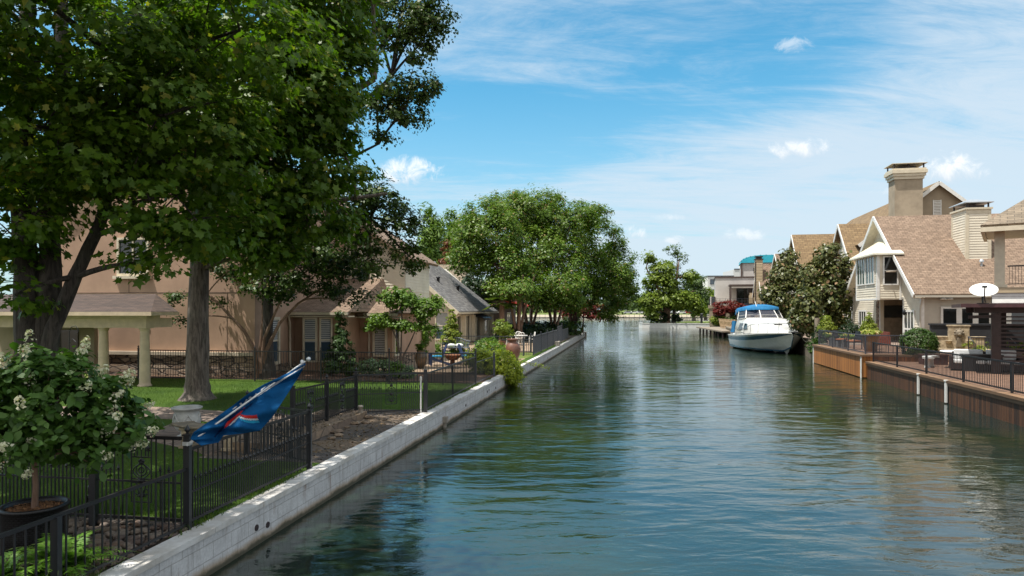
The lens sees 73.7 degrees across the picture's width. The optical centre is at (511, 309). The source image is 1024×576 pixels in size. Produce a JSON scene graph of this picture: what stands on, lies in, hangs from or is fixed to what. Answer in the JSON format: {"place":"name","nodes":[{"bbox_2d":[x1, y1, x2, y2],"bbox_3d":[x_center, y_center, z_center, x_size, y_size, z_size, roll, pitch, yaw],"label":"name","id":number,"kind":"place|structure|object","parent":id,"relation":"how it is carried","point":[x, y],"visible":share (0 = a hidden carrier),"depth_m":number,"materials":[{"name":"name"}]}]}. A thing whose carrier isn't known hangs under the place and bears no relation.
{"place":"outdoors","nodes":[
{"label":"outdoors","id":0,"kind":"place"},
{"bbox_2d":[22,516,197,575],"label":"planting bed","id":1,"kind":"object","parent":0,"point":[131,520],"visible":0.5,"depth_m":8.40,"materials":[{"name":"soil"}]},
{"bbox_2d":[0,547,43,575],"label":"fern","id":2,"kind":"object","parent":1,"relation":"on","point":[8,568],"visible":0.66,"depth_m":6.66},
{"bbox_2d":[0,495,70,558],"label":"planter","id":3,"kind":"object","parent":1,"relation":"on","point":[16,513],"visible":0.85,"depth_m":7.51,"materials":[{"name":"plastic"}]},
{"bbox_2d":[0,330,164,507],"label":"hydrangea tree","id":4,"kind":"object","parent":3,"relation":"in","point":[33,421],"visible":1,"depth_m":7.58,"materials":[{"name":"green plant"}]},
{"bbox_2d":[0,444,98,525],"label":"iron fence","id":5,"kind":"object","parent":1,"relation":"on","point":[93,487],"visible":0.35,"depth_m":8.79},
{"bbox_2d":[97,435,182,522],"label":"iron gate","id":6,"kind":"structure","parent":5,"relation":"attached to","point":[141,460],"depth_m":8.59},
{"bbox_2d":[1,529,140,575],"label":"fern","id":7,"kind":"object","parent":1,"relation":"on","point":[80,565],"visible":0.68,"depth_m":6.95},
{"bbox_2d":[0,468,186,575],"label":"iron fence","id":8,"kind":"object","parent":1,"relation":"on","point":[55,520],"visible":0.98,"depth_m":6.99,"materials":[{"name":"metal"}]},
{"bbox_2d":[4,517,187,575],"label":"river stones","id":9,"kind":"object","parent":1,"relation":"on","point":[106,530],"visible":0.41,"depth_m":8.21,"materials":[{"name":"stone"}]},
{"bbox_2d":[61,406,289,426],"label":"path","id":10,"kind":"structure","parent":0,"point":[168,413],"depth_m":18.06,"materials":[{"name":"stone"}]},
{"bbox_2d":[146,424,243,454],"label":"path","id":11,"kind":"structure","parent":0,"point":[169,430],"depth_m":14.30,"materials":[{"name":"stone"}]},
{"bbox_2d":[171,405,202,435],"bbox_3d":[-6.932,2.394,14.560,0.620,0.672,0.620,0,0,0],"label":"garden urn","id":12,"kind":"object","parent":11,"relation":"on","point":[183,413],"visible":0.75,"depth_m":14.37,"materials":[{"name":"stone"}]},
{"bbox_2d":[171,421,237,451],"bbox_3d":[-5.981,2.500,13.500,1.724,0.480,0.639,0,0,14],"label":"stone bench","id":13,"kind":"object","parent":11,"relation":"on","point":[194,426],"visible":0.36,"depth_m":13.47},
{"bbox_2d":[0,377,473,522],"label":"lawn","id":14,"kind":"structure","parent":0,"point":[160,448],"depth_m":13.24,"materials":[{"name":"green plant"}]},
{"bbox_2d":[0,0,354,404],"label":"maple tree","id":15,"kind":"object","parent":14,"relation":"on","point":[54,172],"visible":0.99,"depth_m":13.48,"materials":[{"name":"green plant"}]},
{"bbox_2d":[38,0,399,401],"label":"broadleaf tree","id":16,"kind":"object","parent":14,"relation":"on","point":[320,112],"visible":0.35,"depth_m":18.98,"materials":[{"name":"green plant"}]},
{"bbox_2d":[199,409,423,462],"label":"terrace","id":17,"kind":"structure","parent":0,"point":[345,445],"depth_m":14.67,"materials":[{"name":"soil"}]},
{"bbox_2d":[223,410,366,451],"bbox_3d":[-4.625,2.680,15.464,1.350,0.200,4.514,0,0,10],"label":"terrace step","id":18,"kind":"object","parent":17,"relation":"on","point":[326,430],"visible":0.29,"depth_m":15.25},
{"bbox_2d":[223,410,416,459],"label":"leaf litter","id":19,"kind":"object","parent":17,"relation":"on","point":[343,430],"visible":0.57,"depth_m":15.23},
{"bbox_2d":[304,415,373,448],"bbox_3d":[-3.782,2.708,15.385,0.487,0.105,3.980,0,0,7],"label":"rubble","id":20,"kind":"object","parent":17,"relation":"on","point":[337,432],"visible":0.88,"depth_m":15.20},
{"bbox_2d":[359,357,522,372],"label":"patio","id":21,"kind":"structure","parent":0,"point":[438,365],"depth_m":32.92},
{"bbox_2d":[360,285,448,368],"bbox_3d":[-5.032,0.795,31.753,4.197,3.893,2.100,0,0,0],"label":"dogwood tree","id":22,"kind":"object","parent":21,"relation":"on","point":[402,297],"visible":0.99,"depth_m":31.55,"materials":[{"name":"green plant"}]},
{"bbox_2d":[414,341,426,368],"bbox_3d":[-4.247,2.096,31.858,0.580,1.268,0.576,0,0,28],"label":"potted plant","id":23,"kind":"object","parent":21,"relation":"on","point":[422,359],"visible":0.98,"depth_m":31.69,"materials":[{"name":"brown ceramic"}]},
{"bbox_2d":[472,337,506,360],"bbox_3d":[-1.093,2.000,33.734,1.883,1.478,1.720,0,0,0],"label":"shrub","id":24,"kind":"object","parent":21,"relation":"on","point":[479,344],"visible":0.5,"depth_m":33.57,"materials":[{"name":"green plant"}]},
{"bbox_2d":[440,342,532,352],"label":"patio","id":25,"kind":"structure","parent":0,"point":[473,346],"depth_m":48.79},
{"bbox_2d":[429,265,498,344],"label":"cream house","id":26,"kind":"structure","parent":25,"relation":"on","point":[466,304],"depth_m":58.02,"materials":[{"name":"tile"}]},
{"bbox_2d":[435,311,448,339],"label":"window","id":27,"kind":"structure","parent":26,"relation":"in","point":[440,320],"depth_m":52.08,"materials":[{"name":"white glass"}]},
{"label":"flower pot","id":28,"kind":"object","parent":25,"relation":"on","visible":0},
{"bbox_2d":[492,319,516,340],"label":"shrub","id":29,"kind":"object","parent":28,"relation":"in","point":[500,329],"visible":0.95,"depth_m":49.60,"materials":[{"name":"green plant"}]},
{"bbox_2d":[0,0,1023,309],"label":"sky","id":30,"kind":"structure","parent":0,"point":[723,131],"materials":[{"name":"blue"}]},
{"bbox_2d":[506,339,520,358],"bbox_3d":[0.045,2.110,35.326,0.800,1.240,0.794,0,0,0],"label":"ceramic jar","id":31,"kind":"object","parent":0,"point":[513,345],"visible":0.77,"depth_m":35.05,"materials":[{"name":"red ceramic"}]},
{"bbox_2d":[470,334,577,342],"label":"bank bed","id":32,"kind":"object","parent":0,"point":[570,336],"visible":0.21,"depth_m":59.09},
{"bbox_2d":[442,194,543,340],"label":"crape myrtle","id":33,"kind":"object","parent":32,"relation":"on","point":[477,231],"visible":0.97,"depth_m":58.51,"materials":[{"name":"green plant"}]},
{"bbox_2d":[481,286,518,339],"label":"tree","id":34,"kind":"object","parent":32,"relation":"on","point":[501,305],"visible":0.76,"depth_m":56.68,"materials":[{"name":"green plant"}]},
{"bbox_2d":[491,322,555,340],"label":"hedge","id":35,"kind":"object","parent":32,"relation":"on","point":[527,330],"visible":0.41,"depth_m":58.89,"materials":[{"name":"green plant"}]},
{"bbox_2d":[483,189,577,324],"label":"crape myrtle","id":36,"kind":"object","parent":32,"relation":"on","point":[530,219],"visible":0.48,"depth_m":65.88,"materials":[{"name":"green plant"}]},
{"bbox_2d":[481,183,614,329],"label":"crape myrtle","id":37,"kind":"object","parent":32,"relation":"on","point":[555,291],"visible":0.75,"depth_m":65.05,"materials":[{"name":"green plant"}]},
{"bbox_2d":[559,315,585,335],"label":"shrub","id":38,"kind":"object","parent":32,"relation":"on","point":[569,324],"visible":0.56,"depth_m":73.20,"materials":[{"name":"green plant"}]},
{"bbox_2d":[555,216,645,330],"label":"crape myrtle","id":39,"kind":"object","parent":32,"relation":"on","point":[613,275],"visible":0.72,"depth_m":72.03,"materials":[{"name":"green plant"}]},
{"bbox_2d":[516,310,689,314],"bbox_3d":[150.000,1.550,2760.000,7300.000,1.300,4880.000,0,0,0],"label":"park grass","id":40,"kind":"structure","parent":0,"point":[542,313],"depth_m":354.70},
{"bbox_2d":[516,285,688,312],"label":"woods","id":41,"kind":"object","parent":40,"relation":"on","point":[600,302],"visible":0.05,"depth_m":382.06,"materials":[{"name":"green plant"}]},
{"bbox_2d":[516,315,708,316],"bbox_3d":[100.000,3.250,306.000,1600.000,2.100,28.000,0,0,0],"label":"shore","id":42,"kind":"structure","parent":0,"point":[615,315],"depth_m":310.16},
{"bbox_2d":[702,266,739,313],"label":"white flats","id":43,"kind":"structure","parent":42,"relation":"on","point":[709,281],"depth_m":299.84,"materials":[{"name":"paint"}]},
{"bbox_2d":[210,318,1023,575],"bbox_3d":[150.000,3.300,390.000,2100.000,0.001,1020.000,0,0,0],"label":"water","id":44,"kind":"structure","parent":0,"point":[626,447],"depth_m":13.06,"materials":[{"name":"liquid"}]},
{"bbox_2d":[639,323,709,327],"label":"spit wall","id":45,"kind":"structure","parent":44,"relation":"in","point":[668,325],"depth_m":123.17,"materials":[{"name":"white paint"}]},
{"bbox_2d":[728,302,804,353],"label":"cabin cruiser","id":46,"kind":"object","parent":44,"relation":"on","point":[761,327],"visible":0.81,"depth_m":54.13,"materials":[{"name":"white plastic"}]},
{"bbox_2d":[812,344,914,377],"bbox_3d":[19.546,3.325,37.459,3.600,2.350,9.804,0,0,11],"label":"raised dock","id":47,"kind":"object","parent":44,"relation":"in","point":[852,362],"visible":0.55,"depth_m":35.53,"materials":[{"name":"brown wood"}]},
{"bbox_2d":[818,329,908,353],"bbox_3d":[18.186,1.700,37.606,1.947,1.000,9.428,0,0,0],"label":"deck railing","id":48,"kind":"object","parent":47,"relation":"on","point":[821,337],"visible":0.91,"depth_m":36.19,"materials":[{"name":"grey metal"}]},
{"bbox_2d":[654,321,708,322],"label":"spit lawn","id":49,"kind":"structure","parent":0,"point":[691,322],"depth_m":129.44,"materials":[{"name":"green plant"}]},
{"bbox_2d":[634,249,708,322],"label":"tree","id":50,"kind":"object","parent":49,"relation":"on","point":[667,295],"visible":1,"depth_m":124.36,"materials":[{"name":"plant"}]},
{"bbox_2d":[662,244,691,322],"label":"sparse tree","id":51,"kind":"object","parent":49,"relation":"on","point":[685,286],"visible":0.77,"depth_m":126.61,"materials":[{"name":"green plant"}]},
{"bbox_2d":[679,273,710,320],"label":"broadleaf tree","id":52,"kind":"object","parent":49,"relation":"on","point":[697,286],"visible":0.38,"depth_m":148.71,"materials":[{"name":"green plant"}]},
{"bbox_2d":[708,254,773,325],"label":"modern house","id":53,"kind":"structure","parent":0,"point":[738,289],"depth_m":111.16,"materials":[{"name":"grey paint"}]},
{"bbox_2d":[710,326,812,360],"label":"bank","id":54,"kind":"structure","parent":0,"point":[800,347],"depth_m":51.70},
{"bbox_2d":[710,299,748,315],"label":"japanese maple","id":55,"kind":"object","parent":54,"relation":"on","point":[732,306],"visible":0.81,"depth_m":103.49,"materials":[{"name":"red plant"}]},
{"bbox_2d":[752,256,771,304],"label":"sided house","id":56,"kind":"structure","parent":54,"relation":"on","point":[760,270],"depth_m":99.02,"materials":[{"name":"beige"}]},
{"bbox_2d":[787,234,834,314],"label":"gabled house","id":57,"kind":"structure","parent":54,"relation":"on","point":[804,244],"depth_m":78.16,"materials":[{"name":"beige"}]},
{"bbox_2d":[833,223,869,328],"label":"gabled house","id":58,"kind":"structure","parent":54,"relation":"on","point":[847,237],"depth_m":65.30,"materials":[{"name":"beige"}]},
{"bbox_2d":[834,162,965,246],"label":"stucco house","id":59,"kind":"structure","parent":54,"relation":"on","point":[909,194],"depth_m":61.35,"materials":[{"name":"beige"}]},
{"bbox_2d":[898,327,940,357],"bbox_3d":[19.694,1.698,33.002,1.793,1.734,1.879,0,0,0],"label":"round shrub","id":60,"kind":"object","parent":54,"relation":"on","point":[928,340],"visible":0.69,"depth_m":32.54,"materials":[{"name":"green plant"}]},
{"bbox_2d":[842,345,1023,362],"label":"deck","id":61,"kind":"structure","parent":54,"relation":"on","point":[1018,355],"depth_m":36.33,"materials":[{"name":"brick"}]},
{"bbox_2d":[858,312,878,331],"bbox_3d":[19.581,0.749,37.469,1.087,1.277,1.137,0,0,0],"label":"conical shrub","id":62,"kind":"object","parent":61,"relation":"on","point":[870,323],"visible":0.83,"depth_m":37.37,"materials":[{"name":"green plant"}]},
{"bbox_2d":[860,329,882,351],"bbox_3d":[18.534,1.556,35.321,1.039,1.188,1.071,0,0,-38],"label":"flower pot","id":63,"kind":"object","parent":61,"relation":"on","point":[869,338],"visible":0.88,"depth_m":35.03,"materials":[{"name":"brown ceramic"}]},
{"bbox_2d":[937,325,990,351],"bbox_3d":[22.814,1.620,34.767,2.640,1.700,1.130,0,0,24],"label":"wall fountain","id":64,"kind":"object","parent":61,"relation":"on","point":[957,337],"depth_m":34.94,"materials":[{"name":"stone"}]},
{"bbox_2d":[844,199,1023,343],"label":"clapboard house","id":65,"kind":"structure","parent":54,"relation":"on","point":[916,271],"depth_m":44.54,"materials":[{"name":"beige"}]},
{"bbox_2d":[857,258,864,285],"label":"window","id":66,"kind":"structure","parent":65,"relation":"in","point":[860,262],"depth_m":48.76,"materials":[{"name":"glass"}]},
{"bbox_2d":[865,256,874,284],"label":"window","id":67,"kind":"structure","parent":65,"relation":"in","point":[869,261],"depth_m":46.78,"materials":[{"name":"glass"}]},
{"bbox_2d":[883,256,898,284],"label":"window","id":68,"kind":"structure","parent":65,"relation":"in","point":[888,263],"depth_m":45.33,"materials":[{"name":"glass"}]},
{"bbox_2d":[904,310,914,340],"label":"door","id":69,"kind":"structure","parent":65,"relation":"in","point":[909,318],"depth_m":43.80,"materials":[{"name":"white paint"}]},
{"bbox_2d":[941,307,1023,323],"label":"window","id":70,"kind":"structure","parent":65,"relation":"in","point":[948,314],"depth_m":41.50,"materials":[{"name":"glass"}]},
{"bbox_2d":[865,361,1023,426],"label":"timber bulkhead","id":71,"kind":"object","parent":54,"relation":"attached to","point":[1005,406],"visible":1,"depth_m":23.47,"materials":[{"name":"brown wood"}]},
{"bbox_2d":[872,342,1023,393],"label":"deck railing","id":72,"kind":"object","parent":71,"relation":"on","point":[894,354],"visible":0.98,"depth_m":23.91,"materials":[{"name":"black metal"}]},
{"bbox_2d":[928,323,1023,351],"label":"garden wall","id":73,"kind":"structure","parent":54,"relation":"on","point":[976,329],"depth_m":35.68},
{"bbox_2d":[785,287,825,337],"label":"magnolia tree","id":74,"kind":"object","parent":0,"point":[805,307],"visible":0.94,"depth_m":49.48,"materials":[{"name":"green plant"}]},
{"bbox_2d":[803,334,899,344],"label":"quay","id":75,"kind":"structure","parent":0,"point":[893,342],"depth_m":45.79,"materials":[{"name":"stone"}]},
{"bbox_2d":[757,247,801,318],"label":"magnolia tree","id":76,"kind":"object","parent":75,"relation":"on","point":[784,274],"visible":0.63,"depth_m":63.03,"materials":[{"name":"green plant"}]},
{"bbox_2d":[795,240,855,334],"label":"magnolia tree","id":77,"kind":"object","parent":75,"relation":"on","point":[829,284],"visible":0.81,"depth_m":56.06,"materials":[{"name":"green plant"}]},
{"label":"flower pot","id":78,"kind":"object","parent":75,"relation":"on","visible":0},
{"bbox_2d":[816,315,837,331],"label":"conical shrub","id":79,"kind":"object","parent":78,"relation":"in","point":[826,322],"visible":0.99,"depth_m":42.29,"materials":[{"name":"green plant"}]},
{"bbox_2d":[875,361,1023,394],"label":"brick terrace","id":80,"kind":"structure","parent":0,"point":[1007,378],"depth_m":25.76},
{"bbox_2d":[959,353,1003,371],"bbox_3d":[18.973,2.130,27.600,1.360,0.680,0.660,0,0,20],"label":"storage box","id":81,"kind":"object","parent":80,"relation":"on","point":[984,355],"visible":0.39,"depth_m":27.41,"materials":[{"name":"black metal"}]},
{"bbox_2d":[951,349,1022,371],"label":"outdoor sofa","id":82,"kind":"object","parent":80,"relation":"on","point":[976,351],"visible":0.45,"depth_m":27.48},
{"bbox_2d":[951,303,1023,373],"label":"pergola","id":83,"kind":"object","parent":80,"relation":"on","point":[998,312],"visible":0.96,"depth_m":26.35,"materials":[{"name":"brown wood"}]},
{"bbox_2d":[969,283,998,303],"bbox_3d":[17.998,-0.632,25.974,0.851,0.804,0.869,0,0,0],"label":"satellite dish","id":84,"kind":"object","parent":83,"relation":"on","point":[982,290],"visible":1,"depth_m":26.08,"materials":[{"name":"white paint"}]},
{"bbox_2d":[980,200,1023,303],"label":"house","id":85,"kind":"structure","parent":80,"relation":"on","point":[1000,228],"depth_m":29.94,"materials":[{"name":"white paint"}]},
{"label":"left bank","id":86,"kind":"structure","parent":0,"visible":0},
{"bbox_2d":[0,294,178,386],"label":"garden portico","id":87,"kind":"structure","parent":86,"relation":"on","point":[90,315],"depth_m":24.92,"materials":[{"name":"paint"}]},
{"bbox_2d":[60,330,78,377],"bbox_3d":[-18.008,1.750,27.370,1.400,1.900,0.050,0,0,10],"label":"doorway","id":88,"kind":"structure","parent":87,"relation":"in","point":[64,336],"depth_m":27.29,"materials":[{"name":"brown glass"}]},
{"bbox_2d":[182,403,312,529],"bbox_3d":[-3.763,2.111,10.122,0.112,1.378,3.409,0,0,10],"label":"iron fence","id":89,"kind":"object","parent":86,"relation":"on","point":[189,478],"visible":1,"depth_m":9.64,"materials":[{"name":"metal"}]},
{"bbox_2d":[182,357,310,445],"bbox_3d":[-3.363,1.154,8.717,1.539,1.068,0.377,0,0,-21],"label":"flag","id":90,"kind":"object","parent":89,"relation":"attached to","point":[255,410],"visible":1,"depth_m":8.71,"materials":[{"name":"blue fabric"}]},
{"bbox_2d":[61,126,437,376],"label":"stucco house","id":91,"kind":"structure","parent":86,"relation":"on","point":[307,325],"depth_m":29.26,"materials":[{"name":"brown"}]},
{"bbox_2d":[112,237,151,278],"bbox_3d":[-16.036,-2.195,28.846,1.740,1.750,0.210,0,0,10],"label":"window","id":92,"kind":"structure","parent":91,"relation":"in","point":[119,273],"depth_m":28.91,"materials":[{"name":"white glass"}]},
{"bbox_2d":[273,317,279,363],"bbox_3d":[-10.302,1.325,29.226,0.120,2.050,1.300,0,0,10],"label":"window","id":93,"kind":"structure","parent":91,"relation":"in","point":[276,342],"depth_m":29.66,"materials":[{"name":"grey glass"}]},
{"bbox_2d":[303,318,317,361],"bbox_3d":[-9.087,1.350,30.748,0.680,2.000,0.110,0,0,10],"label":"window","id":94,"kind":"structure","parent":91,"relation":"in","point":[310,325],"depth_m":30.74,"materials":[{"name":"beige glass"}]},
{"bbox_2d":[319,318,331,361],"bbox_3d":[-8.420,1.350,30.853,0.580,2.000,0.110,0,0,-29],"label":"window","id":95,"kind":"structure","parent":91,"relation":"in","point":[325,324],"depth_m":30.83,"materials":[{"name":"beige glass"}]},
{"bbox_2d":[372,327,386,356],"bbox_3d":[-6.359,1.400,32.891,0.720,1.700,0.110,0,0,10],"label":"window","id":96,"kind":"structure","parent":91,"relation":"in","point":[379,340],"depth_m":32.89,"materials":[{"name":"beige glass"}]},
{"bbox_2d":[244,390,305,461],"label":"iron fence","id":97,"kind":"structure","parent":86,"relation":"on","point":[282,414],"depth_m":12.27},
{"bbox_2d":[114,371,497,383],"bbox_3d":[-13.355,2.800,30.195,25.800,0.120,5.072,0,0,10],"label":"mulch bed","id":98,"kind":"object","parent":86,"relation":"on","point":[311,375],"visible":0.06,"depth_m":27.71,"materials":[{"name":"brown soil"}]},
{"bbox_2d":[159,229,382,377],"bbox_3d":[-9.632,-0.619,27.600,8.890,6.743,3.231,0,0,0],"label":"crape myrtle","id":99,"kind":"object","parent":98,"relation":"on","point":[334,293],"visible":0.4,"depth_m":27.37,"materials":[{"name":"green plant"}]},
{"bbox_2d":[322,310,356,367],"bbox_3d":[-7.547,1.344,30.003,1.594,2.699,1.433,0,0,0],"label":"conical shrub","id":100,"kind":"object","parent":98,"relation":"on","point":[340,340],"visible":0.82,"depth_m":29.83,"materials":[{"name":"green plant"}]},
{"bbox_2d":[231,0,461,377],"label":"oak tree","id":101,"kind":"object","parent":98,"relation":"on","point":[419,22],"visible":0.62,"depth_m":25.73,"materials":[{"name":"green plant"}]},
{"bbox_2d":[137,345,476,384],"bbox_3d":[-8.045,2.081,25.892,13.787,1.438,0.178,0,0,10],"label":"iron fence","id":102,"kind":"object","parent":86,"relation":"on","point":[283,370],"visible":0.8,"depth_m":25.75,"materials":[{"name":"metal"}]},
{"bbox_2d":[290,368,358,431],"bbox_3d":[-4.303,2.131,15.998,0.168,1.338,3.383,0,0,11],"label":"iron fence","id":103,"kind":"object","parent":86,"relation":"on","point":[330,405],"visible":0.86,"depth_m":15.87,"materials":[{"name":"metal"}]},
{"bbox_2d":[96,332,586,575],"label":"sea wall","id":104,"kind":"structure","parent":86,"relation":"on","point":[215,544],"depth_m":10.55,"materials":[{"name":"concrete"}]},
{"bbox_2d":[88,377,490,575],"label":"grass tufts","id":105,"kind":"object","parent":104,"relation":"on","point":[258,491],"visible":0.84,"depth_m":9.92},
{"bbox_2d":[358,369,426,412],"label":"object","id":106,"kind":"structure","parent":86,"relation":"on","point":[424,392],"depth_m":17.95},
{"bbox_2d":[416,201,450,264],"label":"cypress tree","id":107,"kind":"object","parent":86,"relation":"on","point":[433,238],"visible":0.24,"depth_m":110.81,"materials":[{"name":"green plant"}]},
{"bbox_2d":[438,309,463,344],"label":"conical shrub","id":108,"kind":"object","parent":86,"relation":"on","point":[451,331],"visible":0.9,"depth_m":42.71,"materials":[{"name":"green plant"}]},
{"bbox_2d":[427,357,475,409],"bbox_3d":[-1.842,2.240,21.405,0.101,1.120,6.575,0,0,9],"label":"iron fence","id":109,"kind":"object","parent":86,"relation":"on","point":[441,385],"visible":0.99,"depth_m":21.18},
{"bbox_2d":[439,206,466,254],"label":"cypress tree","id":110,"kind":"object","parent":86,"relation":"on","point":[453,215],"visible":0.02,"depth_m":117.98,"materials":[{"name":"green plant"}]},
{"bbox_2d":[458,269,498,309],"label":"understory tree","id":111,"kind":"object","parent":86,"relation":"on","point":[474,284],"visible":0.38,"depth_m":71.74,"materials":[{"name":"green plant"}]},
{"bbox_2d":[461,346,526,386],"bbox_3d":[-0.768,2.488,29.530,2.880,1.882,2.850,0,0,0],"label":"shrub","id":112,"kind":"object","parent":86,"relation":"on","point":[512,369],"visible":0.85,"depth_m":29.02,"materials":[{"name":"green plant"}]},
{"bbox_2d":[490,299,530,331],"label":"brown house","id":113,"kind":"structure","parent":86,"relation":"on","point":[508,316],"depth_m":85.82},
{"bbox_2d":[533,324,567,354],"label":"slat fence","id":114,"kind":"object","parent":86,"relation":"on","point":[544,341],"visible":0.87,"depth_m":48.15,"materials":[{"name":"wood"}]},
{"bbox_2d":[558,303,607,330],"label":"tree","id":115,"kind":"object","parent":86,"relation":"on","point":[590,316],"visible":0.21,"depth_m":80.94,"materials":[{"name":"green plant"}]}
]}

